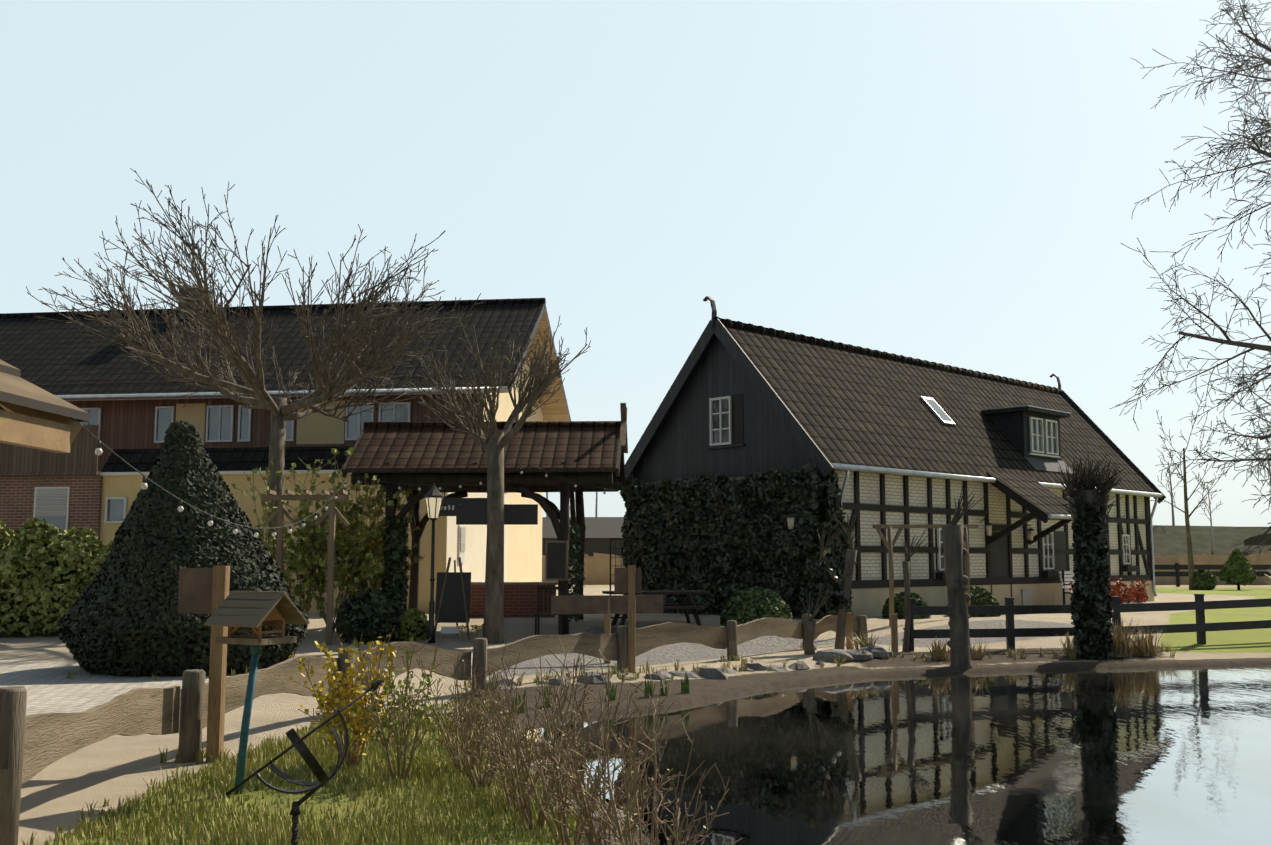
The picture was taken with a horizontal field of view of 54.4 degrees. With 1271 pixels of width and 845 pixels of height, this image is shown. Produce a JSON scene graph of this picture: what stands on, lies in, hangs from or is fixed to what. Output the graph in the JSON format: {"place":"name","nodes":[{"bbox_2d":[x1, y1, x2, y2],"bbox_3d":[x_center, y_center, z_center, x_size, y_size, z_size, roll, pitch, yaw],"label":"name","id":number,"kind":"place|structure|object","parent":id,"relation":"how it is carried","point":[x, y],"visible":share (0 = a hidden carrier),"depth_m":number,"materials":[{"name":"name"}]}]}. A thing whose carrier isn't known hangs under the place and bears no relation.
{"place":"outdoors","nodes":[
{"label":"outdoors","id":0,"kind":"place"},
{"bbox_2d":[0,359,89,452],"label":"shelter roof","id":1,"kind":"structure","parent":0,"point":[33,416],"depth_m":8.19,"materials":[{"name":"brown wood"}]},
{"bbox_2d":[0,585,1270,844],"bbox_3d":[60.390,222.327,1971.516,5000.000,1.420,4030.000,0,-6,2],"label":"ground","id":2,"kind":"structure","parent":0,"point":[68,787],"depth_m":17.56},
{"bbox_2d":[0,516,112,637],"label":"hedge","id":3,"kind":"object","parent":2,"relation":"on","point":[48,571],"visible":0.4,"depth_m":24.35,"materials":[{"name":"green plant"}]},
{"bbox_2d":[57,420,309,676],"bbox_3d":[-6.570,1.810,18.299,3.500,3.675,3.446,0,-6,2],"label":"topiary yew","id":4,"kind":"object","parent":2,"relation":"on","point":[121,617],"visible":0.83,"depth_m":17.27,"materials":[{"name":"green plant"}]},
{"bbox_2d":[26,168,484,556],"bbox_3d":[-7.836,-0.179,26.472,9.720,9.238,8.811,0,-6,2],"label":"bare tree","id":5,"kind":"object","parent":2,"relation":"on","point":[327,386],"visible":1,"depth_m":25.51,"materials":[{"name":"brown plant"}]},
{"bbox_2d":[204,591,308,793],"bbox_3d":[-2.592,1.931,8.402,0.518,1.552,0.479,-4,-7,30],"label":"bird feeder","id":6,"kind":"object","parent":2,"relation":"on","point":[255,611],"visible":0.98,"depth_m":8.38,"materials":[{"name":"wood"}]},
{"bbox_2d":[0,285,570,612],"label":"yellow house","id":7,"kind":"structure","parent":2,"relation":"on","point":[130,408],"depth_m":37.68,"materials":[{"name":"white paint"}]},
{"bbox_2d":[216,677,385,844],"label":"armillary sundial","id":8,"kind":"object","parent":2,"relation":"on","point":[308,757],"visible":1,"depth_m":5.98,"materials":[{"name":"metal"}]},
{"bbox_2d":[36,698,597,844],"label":"lawn grass","id":9,"kind":"structure","parent":2,"relation":"on","point":[482,799],"depth_m":7.79,"materials":[{"name":"green plant"}]},
{"bbox_2d":[231,447,585,643],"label":"shrubs","id":10,"kind":"object","parent":2,"relation":"on","point":[372,612],"visible":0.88,"depth_m":24.39,"materials":[{"name":"green plant"}]},
{"bbox_2d":[178,565,662,761],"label":"sign posts","id":11,"kind":"object","parent":2,"relation":"on","point":[203,590],"visible":0.94,"depth_m":9.87,"materials":[{"name":"brown wood"}]},
{"bbox_2d":[0,614,867,844],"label":"rustic fence","id":12,"kind":"object","parent":2,"relation":"on","point":[32,745],"visible":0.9,"depth_m":10.54,"materials":[{"name":"brown wood"}]},
{"bbox_2d":[416,705,467,713],"bbox_3d":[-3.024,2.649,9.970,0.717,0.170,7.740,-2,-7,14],"label":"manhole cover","id":13,"kind":"object","parent":2,"relation":"on","point":[443,712],"depth_m":13.21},
{"bbox_2d":[424,483,470,642],"bbox_3d":[-3.683,2.676,23.667,1.015,3.000,0.822,4,-7,-31],"label":"lamp post","id":14,"kind":"object","parent":2,"relation":"on","point":[452,603],"visible":0.96,"depth_m":23.52,"materials":[{"name":"metal"}]},
{"bbox_2d":[342,403,627,634],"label":"wooden pavilion","id":15,"kind":"structure","parent":2,"relation":"on","point":[587,453],"depth_m":24.67,"materials":[{"name":"brown wood"}]},
{"bbox_2d":[73,418,618,536],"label":"string lights","id":16,"kind":"object","parent":15,"relation":"hanging from","point":[99,451],"visible":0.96,"depth_m":14.58,"materials":[{"name":"white glass"}]},
{"bbox_2d":[402,309,590,643],"bbox_3d":[-2.656,1.016,23.172,3.146,6.576,3.772,2,-7,-17],"label":"bare tree","id":17,"kind":"object","parent":2,"relation":"on","point":[495,442],"visible":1,"depth_m":23.38,"materials":[{"name":"brown plant"}]},
{"bbox_2d":[470,582,557,616],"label":"brick wall","id":18,"kind":"structure","parent":2,"relation":"on","point":[520,599],"depth_m":27.71,"materials":[{"name":"red brick"}]},
{"bbox_2d":[289,625,742,844],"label":"shrubs","id":19,"kind":"object","parent":2,"relation":"on","point":[352,715],"visible":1,"depth_m":7.55,"materials":[{"name":"plant"}]},
{"bbox_2d":[542,517,631,555],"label":"building","id":20,"kind":"structure","parent":2,"relation":"on","point":[600,532],"depth_m":150.11,"materials":[{"name":"grey"}]},
{"bbox_2d":[21,641,1175,844],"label":"grass tufts","id":21,"kind":"object","parent":2,"relation":"on","point":[259,785],"visible":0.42,"depth_m":11.40,"materials":[{"name":"green plant"}]},
{"bbox_2d":[261,489,977,645],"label":"pergolas","id":22,"kind":"object","parent":2,"relation":"on","point":[332,511],"visible":0.85,"depth_m":23.41,"materials":[{"name":"brown wood"}]},
{"bbox_2d":[535,538,709,634],"bbox_3d":[0.034,3.290,25.056,2.908,1.959,3.993,-3,-7,24],"label":"outdoor furniture","id":23,"kind":"object","parent":2,"relation":"on","point":[683,605],"visible":0.54,"depth_m":24.64,"materials":[{"name":"brown wood"}]},
{"bbox_2d":[458,645,891,844],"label":"rocks","id":24,"kind":"object","parent":2,"relation":"on","point":[827,655],"visible":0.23,"depth_m":17.43,"materials":[{"name":"grey stone"}]},
{"bbox_2d":[618,463,853,618],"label":"ivy gable","id":25,"kind":"structure","parent":2,"relation":"on","point":[721,538],"depth_m":28.57,"materials":[{"name":"green plant"}]},
{"bbox_2d":[510,577,1166,712],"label":"bank plants","id":26,"kind":"object","parent":2,"relation":"on","point":[1120,648],"visible":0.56,"depth_m":21.06,"materials":[{"name":"plant"}]},
{"bbox_2d":[625,296,1165,616],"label":"half timbered house","id":27,"kind":"structure","parent":2,"relation":"on","point":[890,438],"depth_m":31.11,"materials":[{"name":"brick"}]},
{"bbox_2d":[542,525,1270,584],"bbox_3d":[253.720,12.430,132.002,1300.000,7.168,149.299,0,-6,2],"label":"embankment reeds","id":28,"kind":"object","parent":2,"relation":"on","point":[1170,544],"visible":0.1,"depth_m":178.25,"materials":[{"name":"plant"}]},
{"bbox_2d":[595,492,597,516],"bbox_3d":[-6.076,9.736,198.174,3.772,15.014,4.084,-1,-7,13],"label":"pole","id":29,"kind":"object","parent":28,"relation":"on","point":[596,504],"depth_m":197.89,"materials":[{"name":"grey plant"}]},
{"bbox_2d":[1157,449,1181,524],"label":"tree","id":30,"kind":"object","parent":28,"relation":"on","point":[1172,508],"visible":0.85,"depth_m":195.23,"materials":[{"name":"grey plant"}]},
{"bbox_2d":[1192,471,1222,552],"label":"tree","id":31,"kind":"object","parent":28,"relation":"on","point":[1210,519],"visible":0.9,"depth_m":177.98,"materials":[{"name":"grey plant"}]},
{"bbox_2d":[1248,437,1270,500],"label":"tree","id":32,"kind":"object","parent":28,"relation":"on","point":[1269,462],"visible":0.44,"depth_m":182.40,"materials":[{"name":"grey plant"}]},
{"bbox_2d":[1257,415,1270,465],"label":"tree","id":33,"kind":"object","parent":28,"relation":"on","point":[1263,433],"visible":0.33,"depth_m":194.28,"materials":[{"name":"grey plant"}]},
{"bbox_2d":[798,454,1128,668],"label":"tree trunks","id":34,"kind":"object","parent":2,"relation":"on","point":[1091,598],"visible":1,"depth_m":20.99,"materials":[{"name":"green plant"}]},
{"bbox_2d":[720,569,1216,625],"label":"round bushes","id":35,"kind":"object","parent":2,"relation":"on","point":[743,606],"visible":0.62,"depth_m":25.13,"materials":[{"name":"green plant"}]},
{"bbox_2d":[846,563,1270,651],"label":"black fence","id":36,"kind":"object","parent":2,"relation":"on","point":[1010,632],"visible":0.69,"depth_m":22.26,"materials":[{"name":"paint"}]},
{"bbox_2d":[1059,570,1074,604],"bbox_3d":[12.192,4.532,33.682,1.550,1.000,0.574,6,-9,-44],"label":"signpost","id":37,"kind":"object","parent":2,"relation":"on","point":[1063,579],"visible":0.27,"depth_m":33.40,"materials":[{"name":"white paint"}]},
{"bbox_2d":[1150,392,1224,589],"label":"young bare tree","id":38,"kind":"object","parent":2,"relation":"on","point":[1189,551],"visible":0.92,"depth_m":54.13,"materials":[{"name":"brown plant"}]},
{"bbox_2d":[1110,0,1270,556],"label":"bare tree","id":39,"kind":"object","parent":2,"relation":"on","point":[1259,151],"visible":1,"depth_m":21.23,"materials":[{"name":"brown plant"}]},
{"bbox_2d":[1218,548,1256,589],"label":"tree","id":40,"kind":"object","parent":2,"relation":"on","point":[1237,569],"visible":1,"depth_m":53.44,"materials":[{"name":"green plant"}]},
{"bbox_2d":[0,0,1270,526],"label":"sky","id":41,"kind":"structure","parent":0,"point":[958,183],"materials":[{"name":"blue"}]},
{"bbox_2d":[522,665,1270,844],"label":"pond water","id":42,"kind":"structure","parent":0,"point":[1157,756],"depth_m":11.01,"materials":[{"name":"black liquid"}]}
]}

